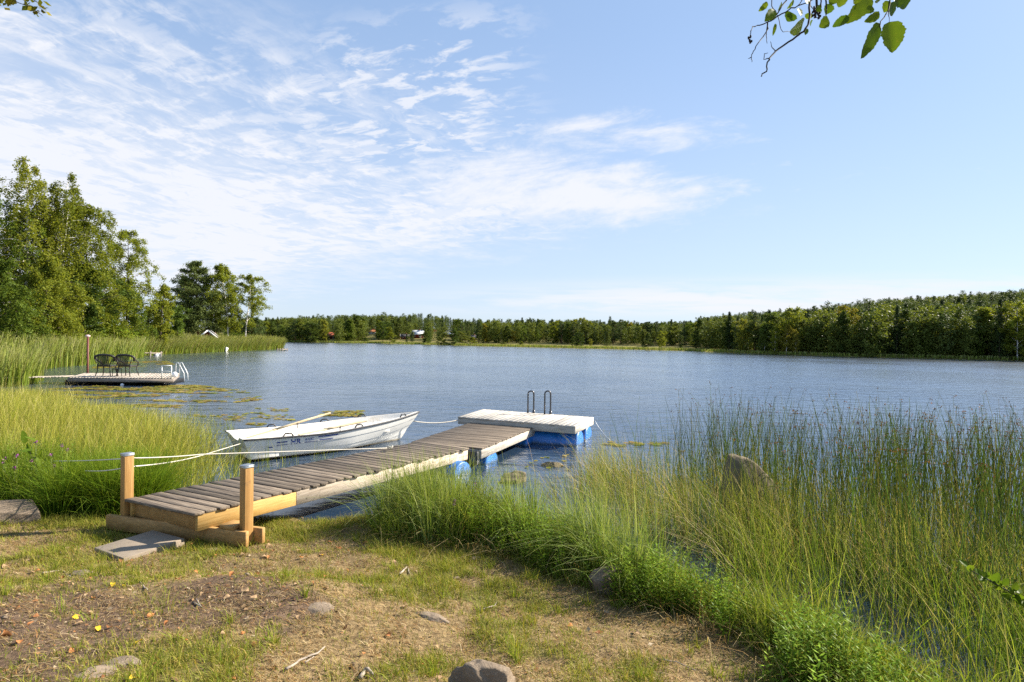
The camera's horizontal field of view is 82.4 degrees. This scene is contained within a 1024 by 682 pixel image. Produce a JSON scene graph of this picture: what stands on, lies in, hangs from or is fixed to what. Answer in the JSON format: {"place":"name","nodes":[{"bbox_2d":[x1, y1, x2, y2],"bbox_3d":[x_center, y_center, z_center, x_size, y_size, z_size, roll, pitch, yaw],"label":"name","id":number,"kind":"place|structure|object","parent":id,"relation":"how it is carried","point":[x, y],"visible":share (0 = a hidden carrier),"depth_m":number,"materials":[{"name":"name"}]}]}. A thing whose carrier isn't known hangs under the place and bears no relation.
{"place":"outdoors","nodes":[
{"label":"outdoors","id":0,"kind":"place"},
{"bbox_2d":[0,438,1022,681],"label":"bank grass","id":1,"kind":"structure","parent":0,"point":[422,507],"depth_m":5.27,"materials":[{"name":"plant"}]},
{"bbox_2d":[0,342,1023,681],"bbox_3d":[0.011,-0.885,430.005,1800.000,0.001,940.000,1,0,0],"label":"lake water","id":2,"kind":"structure","parent":0,"point":[302,380],"depth_m":22.23,"materials":[{"name":"liquid"}]},
{"bbox_2d":[85,335,89,372],"bbox_3d":[-19.834,1.057,27.341,0.209,2.703,0.220,1,0,0],"label":"mooring pole","id":3,"kind":"object","parent":2,"relation":"in","point":[87,361],"visible":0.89,"depth_m":27.31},
{"bbox_2d":[65,362,187,384],"bbox_3d":[-17.060,1.395,26.048,5.573,0.974,3.249,1,0,0],"label":"pontoon","id":4,"kind":"object","parent":2,"relation":"on","point":[142,378],"visible":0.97,"depth_m":25.06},
{"bbox_2d":[94,354,118,376],"bbox_3d":[-17.576,1.036,25.378,0.880,0.980,0.602,1,0,-6],"label":"wicker chair","id":5,"kind":"object","parent":4,"relation":"on","point":[98,360],"visible":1,"depth_m":25.12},
{"bbox_2d":[116,354,139,376],"bbox_3d":[-16.762,1.044,25.526,0.880,0.980,0.602,1,0,3],"label":"wicker chair","id":6,"kind":"object","parent":4,"relation":"on","point":[123,364],"visible":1,"depth_m":25.27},
{"bbox_2d":[0,327,287,386],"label":"tall reeds","id":7,"kind":"object","parent":2,"relation":"on","point":[25,360],"visible":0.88,"depth_m":39.91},
{"bbox_2d":[165,400,346,479],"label":"water stems","id":8,"kind":"object","parent":2,"relation":"on","point":[237,464],"visible":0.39,"depth_m":9.91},
{"bbox_2d":[125,441,470,531],"bbox_3d":[-2.401,2.096,8.043,1.231,0.786,4.836,1,0,31],"label":"gangway","id":9,"kind":"object","parent":2,"relation":"on","point":[197,508],"visible":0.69,"depth_m":7.07,"materials":[{"name":"brown wood"}]},
{"bbox_2d":[53,448,386,461],"bbox_3d":[-3.445,1.501,7.703,4.296,0.435,1.392,0,0,-31],"label":"guide rope","id":10,"kind":"object","parent":9,"relation":"on","point":[223,453],"visible":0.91,"depth_m":7.37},
{"bbox_2d":[225,411,419,460],"bbox_3d":[-3.510,1.859,11.693,3.824,0.667,1.346,0,1,-39],"label":"rowing boat","id":11,"kind":"object","parent":2,"relation":"on","point":[376,429],"visible":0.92,"depth_m":11.29,"materials":[{"name":"plastic"}]},
{"bbox_2d":[85,443,241,471],"bbox_3d":[-4.624,1.571,8.291,0.821,0.417,3.647,1,0,0],"label":"stern rope","id":12,"kind":"object","parent":11,"relation":"attached to","point":[155,464],"visible":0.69,"depth_m":6.96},
{"bbox_2d":[246,412,330,437],"bbox_3d":[-4.044,1.529,10.691,1.541,0.331,0.124,0,1,-43],"label":"oar","id":13,"kind":"object","parent":11,"relation":"in","point":[295,423],"visible":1,"depth_m":10.68,"materials":[{"name":"brown wood"}]},
{"bbox_2d":[297,420,367,434],"bbox_3d":[-3.173,1.551,10.466,1.315,0.168,0.124,0,1,-43],"label":"oar","id":14,"kind":"object","parent":11,"relation":"in","point":[339,426],"visible":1,"depth_m":10.46,"materials":[{"name":"brown wood"}]},
{"bbox_2d":[411,390,593,464],"bbox_3d":[-0.208,1.848,11.991,2.831,1.394,4.165,1,0,22],"label":"floating dock","id":15,"kind":"object","parent":2,"relation":"on","point":[489,433],"visible":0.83,"depth_m":12.18,"materials":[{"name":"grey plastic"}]},
{"bbox_2d":[499,471,525,483],"bbox_3d":[0.012,2.199,9.110,0.442,0.323,0.350,1,0,0],"label":"boulder","id":16,"kind":"object","parent":2,"relation":"in","point":[514,473],"visible":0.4,"depth_m":9.07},
{"bbox_2d":[44,361,1012,519],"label":"lily pads","id":17,"kind":"object","parent":2,"relation":"on","point":[159,389],"visible":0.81,"depth_m":20.92,"materials":[{"name":"green plant"}]},
{"bbox_2d":[541,462,561,466],"bbox_3d":[0.693,2.220,10.211,0.430,0.230,0.279,1,0,0],"label":"boulder","id":18,"kind":"object","parent":2,"relation":"in","point":[547,464],"visible":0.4,"depth_m":10.18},
{"bbox_2d":[716,453,778,531],"bbox_3d":[2.778,1.941,6.969,0.748,1.179,0.552,1,0,0],"label":"boulder","id":19,"kind":"object","parent":2,"relation":"in","point":[738,460],"visible":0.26,"depth_m":6.86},
{"bbox_2d":[665,380,1023,637],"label":"rush bed","id":20,"kind":"object","parent":2,"relation":"on","point":[983,473],"visible":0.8,"depth_m":6.73,"materials":[{"name":"plant"}]},
{"bbox_2d":[0,328,1023,681],"bbox_3d":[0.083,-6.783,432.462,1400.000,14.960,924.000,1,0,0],"label":"ground","id":21,"kind":"structure","parent":0,"point":[368,624],"depth_m":4.03,"materials":[{"name":"soil"}]},
{"bbox_2d":[0,316,40,349],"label":"bush","id":22,"kind":"object","parent":21,"relation":"on","point":[17,326],"visible":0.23,"depth_m":36.77,"materials":[{"name":"green plant"}]},
{"bbox_2d":[0,499,41,523],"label":"boulder","id":23,"kind":"object","parent":21,"relation":"on","point":[10,508],"visible":0.66,"depth_m":6.44,"materials":[{"name":"stone"}]},
{"bbox_2d":[0,0,51,16],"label":"birch tree","id":24,"kind":"object","parent":21,"relation":"on","point":[29,7],"visible":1,"depth_m":3.00,"materials":[{"name":"green plant"}]},
{"bbox_2d":[0,257,53,343],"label":"alder tree","id":25,"kind":"object","parent":21,"relation":"on","point":[8,289],"visible":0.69,"depth_m":36.98,"materials":[{"name":"green plant"}]},
{"bbox_2d":[0,191,55,313],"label":"birch tree","id":26,"kind":"object","parent":21,"relation":"on","point":[8,224],"visible":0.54,"depth_m":43.77,"materials":[{"name":"green plant"}]},
{"bbox_2d":[15,430,45,488],"bbox_3d":[-5.999,1.630,7.248,0.355,1.034,0.271,1,0,10],"label":"sapling","id":27,"kind":"object","parent":21,"relation":"on","point":[24,437],"visible":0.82,"depth_m":7.31,"materials":[{"name":"green plant"}]},
{"bbox_2d":[0,156,80,324],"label":"birch tree","id":28,"kind":"object","parent":21,"relation":"on","point":[25,173],"visible":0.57,"depth_m":44.67,"materials":[{"name":"green plant"}]},
{"bbox_2d":[0,249,103,338],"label":"willow tree","id":29,"kind":"object","parent":21,"relation":"on","point":[46,274],"visible":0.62,"depth_m":40.81,"materials":[{"name":"green plant"}]},
{"bbox_2d":[15,172,105,333],"bbox_3d":[-36.124,-6.100,47.325,5.813,15.021,6.299,1,0,-25],"label":"birch tree","id":30,"kind":"object","parent":21,"relation":"on","point":[74,192],"visible":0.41,"depth_m":46.66,"materials":[{"name":"green plant"}]},
{"bbox_2d":[24,201,143,339],"bbox_3d":[-34.989,-5.058,49.181,9.076,13.334,9.166,1,1,42],"label":"birch tree","id":31,"kind":"object","parent":21,"relation":"on","point":[100,253],"visible":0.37,"depth_m":48.97,"materials":[{"name":"green plant"}]},
{"bbox_2d":[44,214,131,332],"bbox_3d":[-39.138,-5.369,52.564,8.369,13.274,9.554,1,0,0],"label":"birch tree","id":32,"kind":"object","parent":21,"relation":"on","point":[119,259],"visible":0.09,"depth_m":53.67,"materials":[{"name":"green plant"}]},
{"bbox_2d":[45,264,141,339],"bbox_3d":[-34.921,-2.324,47.802,6.294,8.124,6.613,1,0,0],"label":"alder tree","id":33,"kind":"object","parent":21,"relation":"on","point":[91,315],"visible":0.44,"depth_m":47.60,"materials":[{"name":"green plant"}]},
{"bbox_2d":[74,664,116,678],"bbox_3d":[-2.127,1.703,2.946,0.186,0.078,0.220,1,0,0],"label":"flat stone","id":34,"kind":"object","parent":21,"relation":"on","point":[99,668],"visible":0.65,"depth_m":2.97,"materials":[{"name":"stone"}]},
{"bbox_2d":[80,328,113,339],"bbox_3d":[-33.823,0.392,47.046,3.415,2.951,3.127,1,0,0],"label":"bush","id":35,"kind":"object","parent":21,"relation":"on","point":[96,334],"visible":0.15,"depth_m":46.75,"materials":[{"name":"green plant"}]},
{"bbox_2d":[0,429,229,520],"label":"tussock grass","id":36,"kind":"structure","parent":21,"relation":"on","point":[72,491],"depth_m":6.97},
{"bbox_2d":[102,655,141,667],"bbox_3d":[-2.095,1.749,3.111,0.244,0.100,0.176,1,0,-20],"label":"flat stone","id":37,"kind":"object","parent":21,"relation":"on","point":[120,659],"visible":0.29,"depth_m":3.11,"materials":[{"name":"stone"}]},
{"bbox_2d":[103,324,143,339],"bbox_3d":[-35.202,-0.022,50.624,5.196,3.722,5.331,1,0,0],"label":"bush","id":38,"kind":"object","parent":21,"relation":"on","point":[115,329],"visible":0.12,"depth_m":51.24,"materials":[{"name":"green plant"}]},
{"bbox_2d":[90,229,166,337],"bbox_3d":[-37.415,-4.672,57.143,7.779,12.440,7.843,1,0,0],"label":"birch tree","id":39,"kind":"object","parent":21,"relation":"on","point":[138,264],"visible":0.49,"depth_m":56.39,"materials":[{"name":"green plant"}]},
{"bbox_2d":[101,278,157,340],"bbox_3d":[-37.187,-1.913,55.781,5.274,8.193,6.024,1,0,0],"label":"alder tree","id":40,"kind":"object","parent":21,"relation":"on","point":[133,319],"visible":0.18,"depth_m":55.57,"materials":[{"name":"green plant"}]},
{"bbox_2d":[0,373,263,489],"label":"sedge bed","id":41,"kind":"object","parent":21,"relation":"on","point":[28,411],"visible":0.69,"depth_m":10.75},
{"bbox_2d":[94,530,183,560],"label":"stepping slab","id":42,"kind":"structure","parent":21,"relation":"on","point":[135,546],"depth_m":5.64,"materials":[{"name":"concrete"}]},
{"bbox_2d":[144,310,157,336],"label":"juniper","id":43,"kind":"object","parent":21,"relation":"on","point":[149,320],"visible":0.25,"depth_m":61.78,"materials":[{"name":"green plant"}]},
{"bbox_2d":[146,282,179,344],"bbox_3d":[-35.953,-2.196,60.208,3.256,7.730,2.797,1,0,0],"label":"rowan tree","id":44,"kind":"object","parent":21,"relation":"on","point":[164,289],"visible":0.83,"depth_m":59.77,"materials":[{"name":"green plant"}]},
{"bbox_2d":[140,304,192,337],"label":"alder tree","id":45,"kind":"object","parent":21,"relation":"on","point":[179,325],"visible":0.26,"depth_m":64.33,"materials":[{"name":"green plant"}]},
{"bbox_2d":[168,277,201,334],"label":"pine tree","id":46,"kind":"object","parent":21,"relation":"on","point":[186,301],"visible":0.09,"depth_m":76.27,"materials":[{"name":"green plant"}]},
{"bbox_2d":[106,452,264,546],"bbox_3d":[-3.452,1.685,6.150,1.884,0.916,0.191,1,0,16],"label":"gangway support","id":47,"kind":"object","parent":21,"relation":"on","point":[243,530],"visible":0.81,"depth_m":5.99,"materials":[{"name":"wood"}]},
{"bbox_2d":[169,260,230,335],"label":"pine tree","id":48,"kind":"object","parent":21,"relation":"on","point":[191,280],"visible":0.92,"depth_m":74.76,"materials":[{"name":"green plant"}]},
{"bbox_2d":[201,290,225,333],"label":"pine tree","id":49,"kind":"object","parent":21,"relation":"on","point":[214,323],"visible":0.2,"depth_m":83.22,"materials":[{"name":"green plant"}]},
{"bbox_2d":[200,263,254,335],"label":"birch tree","id":50,"kind":"object","parent":21,"relation":"on","point":[222,273],"visible":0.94,"depth_m":76.84,"materials":[{"name":"green plant"}]},
{"bbox_2d":[225,273,272,335],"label":"birch tree","id":51,"kind":"object","parent":21,"relation":"on","point":[246,288],"visible":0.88,"depth_m":80.06,"materials":[{"name":"green plant"}]},
{"bbox_2d":[239,316,267,336],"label":"bush","id":52,"kind":"object","parent":21,"relation":"on","point":[253,330],"visible":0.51,"depth_m":87.80,"materials":[{"name":"green plant"}]},
{"bbox_2d":[294,322,305,340],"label":"broadleaf tree","id":53,"kind":"object","parent":21,"relation":"on","point":[301,334],"visible":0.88,"depth_m":160.92,"materials":[{"name":"green plant"}]},
{"bbox_2d":[285,646,324,669],"bbox_3d":[-1.172,1.817,3.362,0.050,0.060,0.344,1,0,22],"label":"stick","id":54,"kind":"object","parent":21,"relation":"on","point":[300,659],"visible":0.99,"depth_m":3.34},
{"bbox_2d":[300,322,319,342],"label":"broadleaf tree","id":55,"kind":"object","parent":21,"relation":"on","point":[309,330],"visible":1,"depth_m":157.68,"materials":[{"name":"green plant"}]},
{"bbox_2d":[308,601,333,613],"bbox_3d":[-1.351,1.861,4.040,0.281,0.078,0.263,1,0,0],"label":"flat stone","id":56,"kind":"object","parent":21,"relation":"on","point":[320,605],"visible":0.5,"depth_m":4.01,"materials":[{"name":"stone"}]},
{"bbox_2d":[319,320,329,340],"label":"broadleaf tree","id":57,"kind":"object","parent":21,"relation":"on","point":[324,328],"visible":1,"depth_m":161.25,"materials":[{"name":"green plant"}]},
{"bbox_2d":[342,320,357,340],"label":"broadleaf tree","id":58,"kind":"object","parent":21,"relation":"on","point":[350,326],"visible":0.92,"depth_m":164.60,"materials":[{"name":"green plant"}]},
{"bbox_2d":[346,315,371,338],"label":"broadleaf tree","id":59,"kind":"object","parent":21,"relation":"on","point":[356,317],"visible":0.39,"depth_m":175.25,"materials":[{"name":"green plant"}]},
{"bbox_2d":[0,515,759,681],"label":"soil crumbs","id":60,"kind":"object","parent":21,"relation":"on","point":[267,655],"visible":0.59,"depth_m":4.00,"materials":[{"name":"soil"}]},
{"bbox_2d":[375,321,390,339],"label":"broadleaf tree","id":61,"kind":"object","parent":21,"relation":"on","point":[382,334],"visible":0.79,"depth_m":167.23,"materials":[{"name":"green plant"}]},
{"bbox_2d":[381,327,397,341],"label":"broadleaf tree","id":62,"kind":"object","parent":21,"relation":"on","point":[389,333],"visible":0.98,"depth_m":156.24,"materials":[{"name":"green plant"}]},
{"bbox_2d":[420,326,432,342],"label":"broadleaf tree","id":63,"kind":"object","parent":21,"relation":"on","point":[424,338],"visible":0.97,"depth_m":147.70,"materials":[{"name":"green plant"}]},
{"bbox_2d":[415,611,449,623],"bbox_3d":[-0.609,1.998,4.211,0.347,0.070,0.154,1,0,18],"label":"flat stone","id":64,"kind":"object","parent":21,"relation":"on","point":[433,616],"visible":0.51,"depth_m":4.18,"materials":[{"name":"stone"}]},
{"bbox_2d":[434,327,448,344],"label":"broadleaf tree","id":65,"kind":"object","parent":21,"relation":"on","point":[443,336],"visible":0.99,"depth_m":141.46,"materials":[{"name":"green plant"}]},
{"bbox_2d":[445,329,459,344],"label":"broadleaf tree","id":66,"kind":"object","parent":21,"relation":"on","point":[454,336],"visible":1,"depth_m":138.91,"materials":[{"name":"green plant"}]},
{"bbox_2d":[0,513,939,681],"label":"dry straw","id":67,"kind":"object","parent":21,"relation":"on","point":[324,621],"visible":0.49,"depth_m":4.02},
{"bbox_2d":[0,503,949,681],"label":"lawn grass","id":68,"kind":"structure","parent":21,"relation":"on","point":[188,548],"depth_m":4.55,"materials":[{"name":"plant"}]},
{"bbox_2d":[448,659,515,681],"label":"boulder","id":69,"kind":"object","parent":21,"relation":"on","point":[477,670],"visible":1,"depth_m":3.20,"materials":[{"name":"stone"}]},
{"bbox_2d":[0,430,971,681],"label":"bank herbs","id":70,"kind":"object","parent":21,"relation":"on","point":[815,651],"visible":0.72,"depth_m":4.56,"materials":[{"name":"green plant"}]},
{"bbox_2d":[547,321,559,342],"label":"broadleaf tree","id":71,"kind":"object","parent":21,"relation":"on","point":[555,323],"visible":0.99,"depth_m":149.58,"materials":[{"name":"green plant"}]},
{"bbox_2d":[572,332,584,345],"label":"broadleaf tree","id":72,"kind":"object","parent":21,"relation":"on","point":[577,334],"visible":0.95,"depth_m":126.61,"materials":[{"name":"green plant"}]},
{"bbox_2d":[579,319,590,343],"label":"broadleaf tree","id":73,"kind":"object","parent":21,"relation":"on","point":[585,331],"visible":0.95,"depth_m":143.77,"materials":[{"name":"green plant"}]},
{"bbox_2d":[588,565,620,595],"bbox_3d":[0.812,2.102,5.065,0.308,0.298,0.247,1,0,0],"label":"boulder","id":74,"kind":"object","parent":21,"relation":"on","point":[597,578],"visible":0.55,"depth_m":4.98,"materials":[{"name":"stone"}]},
{"bbox_2d":[224,288,1023,357],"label":"forest","id":75,"kind":"object","parent":21,"relation":"on","point":[925,310],"visible":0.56,"depth_m":102.35,"materials":[{"name":"green plant"}]},
{"bbox_2d":[656,331,666,346],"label":"broadleaf tree","id":76,"kind":"object","parent":21,"relation":"on","point":[662,342],"visible":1,"depth_m":118.30,"materials":[{"name":"green plant"}]},
{"bbox_2d":[688,318,704,347],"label":"broadleaf tree","id":77,"kind":"object","parent":21,"relation":"on","point":[697,330],"visible":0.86,"depth_m":118.03,"materials":[{"name":"green plant"}]},
{"bbox_2d":[718,317,734,344],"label":"broadleaf tree","id":78,"kind":"object","parent":21,"relation":"on","point":[725,320],"visible":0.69,"depth_m":106.23,"materials":[{"name":"green plant"}]},
{"bbox_2d":[723,311,733,350],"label":"spruce tree","id":79,"kind":"object","parent":21,"relation":"on","point":[728,328],"visible":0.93,"depth_m":105.49,"materials":[{"name":"green plant"}]},
{"bbox_2d":[733,318,753,351],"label":"broadleaf tree","id":80,"kind":"object","parent":21,"relation":"on","point":[744,322],"visible":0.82,"depth_m":97.28,"materials":[{"name":"green plant"}]},
{"bbox_2d":[744,312,761,349],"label":"pine tree","id":81,"kind":"object","parent":21,"relation":"on","point":[755,321],"visible":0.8,"depth_m":96.25,"materials":[{"name":"green plant"}]},
{"bbox_2d":[498,397,1023,681],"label":"reed bed","id":82,"kind":"object","parent":21,"relation":"on","point":[746,541],"visible":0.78,"depth_m":5.43,"materials":[{"name":"plant"}]},
{"bbox_2d":[756,323,772,350],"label":"spruce tree","id":83,"kind":"object","parent":21,"relation":"on","point":[764,341],"visible":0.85,"depth_m":92.51,"materials":[{"name":"green plant"}]},
{"bbox_2d":[759,312,779,352],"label":"broadleaf tree","id":84,"kind":"object","parent":21,"relation":"on","point":[773,326],"visible":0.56,"depth_m":92.37,"materials":[{"name":"green plant"}]},
{"bbox_2d":[758,312,781,349],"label":"broadleaf tree","id":85,"kind":"object","parent":21,"relation":"on","point":[767,317],"visible":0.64,"depth_m":91.79,"materials":[{"name":"green plant"}]},
{"bbox_2d":[767,327,781,353],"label":"birch tree","id":86,"kind":"object","parent":21,"relation":"on","point":[776,332],"visible":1,"depth_m":89.69,"materials":[{"name":"green plant"}]},
{"bbox_2d":[778,324,793,353],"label":"birch tree","id":87,"kind":"object","parent":21,"relation":"on","point":[788,327],"visible":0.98,"depth_m":88.52,"materials":[{"name":"green plant"}]},
{"bbox_2d":[768,306,806,352],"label":"broadleaf tree","id":88,"kind":"object","parent":21,"relation":"on","point":[788,311],"visible":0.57,"depth_m":89.91,"materials":[{"name":"green plant"}]},
{"bbox_2d":[791,329,800,352],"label":"birch tree","id":89,"kind":"object","parent":21,"relation":"on","point":[796,333],"visible":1,"depth_m":87.36,"materials":[{"name":"green plant"}]},
{"bbox_2d":[793,320,810,351],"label":"broadleaf tree","id":90,"kind":"object","parent":21,"relation":"on","point":[800,324],"visible":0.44,"depth_m":89.83,"materials":[{"name":"green plant"}]},
{"bbox_2d":[809,313,831,351],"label":"broadleaf tree","id":91,"kind":"object","parent":21,"relation":"on","point":[823,316],"visible":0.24,"depth_m":88.87,"materials":[{"name":"green plant"}]},
{"bbox_2d":[748,0,910,76],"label":"alder tree","id":92,"kind":"object","parent":21,"relation":"on","point":[892,33],"visible":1,"depth_m":1.55,"materials":[{"name":"green plant"}]},
{"bbox_2d":[824,316,853,353],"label":"broadleaf tree","id":93,"kind":"object","parent":21,"relation":"on","point":[839,330],"visible":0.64,"depth_m":85.22,"materials":[{"name":"green plant"}]},
{"bbox_2d":[834,309,854,352],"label":"broadleaf tree","id":94,"kind":"object","parent":21,"relation":"on","point":[843,314],"visible":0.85,"depth_m":84.97,"materials":[{"name":"green plant"}]},
{"bbox_2d":[834,305,858,351],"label":"broadleaf tree","id":95,"kind":"object","parent":21,"relation":"on","point":[842,307],"visible":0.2,"depth_m":90.51,"materials":[{"name":"green plant"}]},
{"bbox_2d":[876,323,893,353],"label":"broadleaf tree","id":96,"kind":"object","parent":21,"relation":"on","point":[885,346],"visible":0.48,"depth_m":83.59,"materials":[{"name":"green plant"}]},
{"bbox_2d":[888,304,903,353],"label":"spruce tree","id":97,"kind":"object","parent":21,"relation":"on","point":[897,313],"visible":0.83,"depth_m":82.75,"materials":[{"name":"green plant"}]},
{"bbox_2d":[892,308,920,354],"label":"broadleaf tree","id":98,"kind":"object","parent":21,"relation":"on","point":[905,312],"visible":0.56,"depth_m":82.75,"materials":[{"name":"green plant"}]},
{"bbox_2d":[919,330,938,355],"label":"broadleaf tree","id":99,"kind":"object","parent":21,"relation":"on","point":[926,344],"visible":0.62,"depth_m":79.59,"materials":[{"name":"green plant"}]},
{"bbox_2d":[936,311,958,355],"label":"broadleaf tree","id":100,"kind":"object","parent":21,"relation":"on","point":[944,313],"visible":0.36,"depth_m":79.33,"materials":[{"name":"green plant"}]},
{"bbox_2d":[969,330,989,357],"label":"broadleaf tree","id":101,"kind":"object","parent":21,"relation":"on","point":[980,343],"visible":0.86,"depth_m":77.67,"materials":[{"name":"green plant"}]},
{"bbox_2d":[972,307,1007,354],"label":"broadleaf tree","id":102,"kind":"object","parent":21,"relation":"on","point":[988,312],"visible":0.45,"depth_m":78.60,"materials":[{"name":"green plant"}]},
{"bbox_2d":[960,560,1023,608],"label":"alder sapling","id":103,"kind":"object","parent":21,"relation":"on","point":[996,581],"visible":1,"depth_m":3.19,"materials":[{"name":"green plant"}]},
{"bbox_2d":[988,298,1012,359],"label":"spruce tree","id":104,"kind":"object","parent":21,"relation":"on","point":[999,315],"visible":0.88,"depth_m":75.73,"materials":[{"name":"green plant"}]},
{"bbox_2d":[990,323,1022,355],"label":"broadleaf tree","id":105,"kind":"object","parent":21,"relation":"on","point":[1013,353],"visible":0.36,"depth_m":75.79,"materials":[{"name":"green plant"}]},
{"bbox_2d":[994,298,1023,357],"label":"birch tree","id":106,"kind":"object","parent":21,"relation":"on","point":[1011,323],"visible":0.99,"depth_m":74.64,"materials":[{"name":"green plant"}]},
{"bbox_2d":[0,0,1023,330],"label":"sky","id":107,"kind":"structure","parent":0,"point":[630,160],"materials":[{"name":"blue"}]},
{"bbox_2d":[285,340,1023,359],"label":"shore grass","id":108,"kind":"structure","parent":0,"point":[799,353],"depth_m":102.17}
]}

